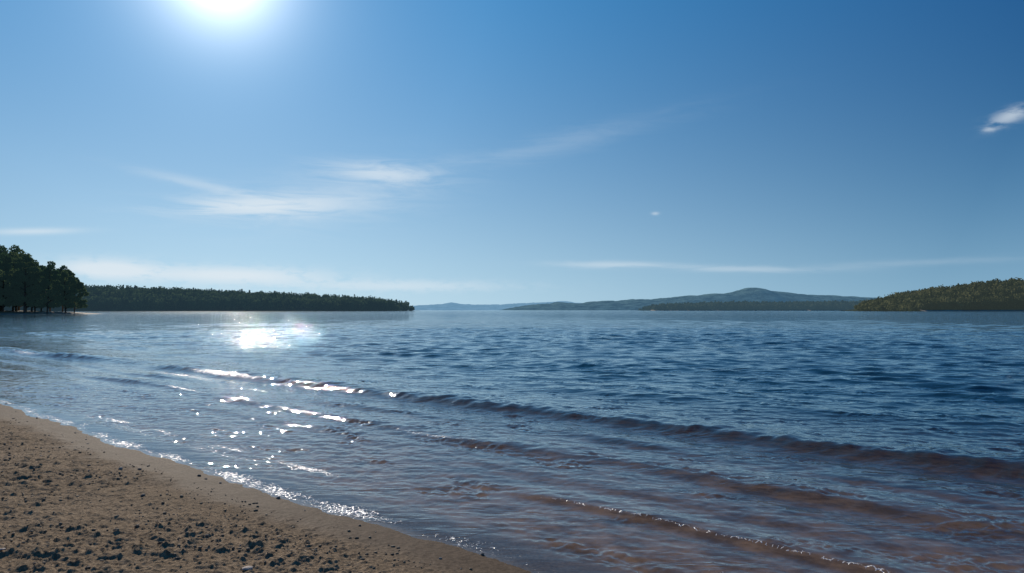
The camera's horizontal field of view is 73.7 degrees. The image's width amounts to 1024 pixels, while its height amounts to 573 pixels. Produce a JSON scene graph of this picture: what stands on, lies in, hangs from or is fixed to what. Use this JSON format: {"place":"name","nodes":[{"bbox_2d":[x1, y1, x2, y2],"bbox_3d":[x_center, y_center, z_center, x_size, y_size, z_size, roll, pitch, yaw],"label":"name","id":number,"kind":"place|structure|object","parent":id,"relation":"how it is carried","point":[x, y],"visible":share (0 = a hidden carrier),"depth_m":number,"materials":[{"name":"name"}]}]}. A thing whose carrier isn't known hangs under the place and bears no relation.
{"place":"outdoors","nodes":[
{"label":"outdoors","id":0,"kind":"place"},
{"bbox_2d":[0,244,97,314],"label":"trees","id":1,"kind":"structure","parent":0,"point":[27,280],"depth_m":250.78,"materials":[{"name":"green plant"}]},
{"bbox_2d":[4,284,414,310],"bbox_3d":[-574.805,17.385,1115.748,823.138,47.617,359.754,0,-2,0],"label":"wooded hill","id":2,"kind":"structure","parent":0,"point":[112,298],"depth_m":978.06,"materials":[{"name":"green plant"}]},
{"bbox_2d":[413,301,573,309],"bbox_3d":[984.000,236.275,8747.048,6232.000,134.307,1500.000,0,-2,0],"label":"hazy far hill","id":3,"kind":"structure","parent":0,"point":[451,306],"depth_m":8258.02,"materials":[{"name":"blue"}]},
{"bbox_2d":[0,345,1023,572],"bbox_3d":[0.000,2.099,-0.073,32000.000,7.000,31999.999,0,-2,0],"label":"sandy beach ground","id":4,"kind":"structure","parent":0,"point":[625,540],"depth_m":6.16,"materials":[{"name":"beige sand"}]},
{"bbox_2d":[0,548,252,570],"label":"flat beach stones","id":5,"kind":"object","parent":4,"relation":"on","point":[245,568],"visible":1,"depth_m":3.99,"materials":[{"name":"stone"}]},
{"bbox_2d":[0,418,471,572],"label":"sand clods","id":6,"kind":"object","parent":4,"relation":"on","point":[178,545],"visible":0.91,"depth_m":4.86,"materials":[{"name":"brown sand"}]},
{"bbox_2d":[3,403,483,568],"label":"beach pebbles","id":7,"kind":"object","parent":4,"relation":"on","point":[278,497],"visible":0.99,"depth_m":6.26,"materials":[{"name":"stone"}]},
{"bbox_2d":[0,310,1023,572],"bbox_3d":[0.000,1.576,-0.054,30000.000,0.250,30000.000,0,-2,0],"label":"lake water","id":8,"kind":"structure","parent":0,"point":[950,374],"depth_m":19.92,"materials":[{"name":"blue liquid"}]},
{"bbox_2d":[0,0,1023,305],"label":"sky","id":9,"kind":"structure","parent":0,"point":[416,152],"materials":[{"name":"blue"}]},
{"bbox_2d":[503,288,875,309],"bbox_3d":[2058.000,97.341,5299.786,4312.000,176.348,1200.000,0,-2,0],"label":"distant hill","id":10,"kind":"structure","parent":0,"point":[753,294],"depth_m":4949.87,"materials":[{"name":"blue"}]},
{"bbox_2d":[636,300,861,310],"bbox_3d":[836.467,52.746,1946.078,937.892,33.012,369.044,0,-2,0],"label":"treeline","id":11,"kind":"object","parent":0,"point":[828,305],"visible":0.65,"depth_m":1823.27,"materials":[{"name":"plant"}]},
{"bbox_2d":[843,277,1023,310],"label":"wooded headland","id":12,"kind":"structure","parent":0,"point":[999,295],"depth_m":936.90,"materials":[{"name":"plant"}]}
]}

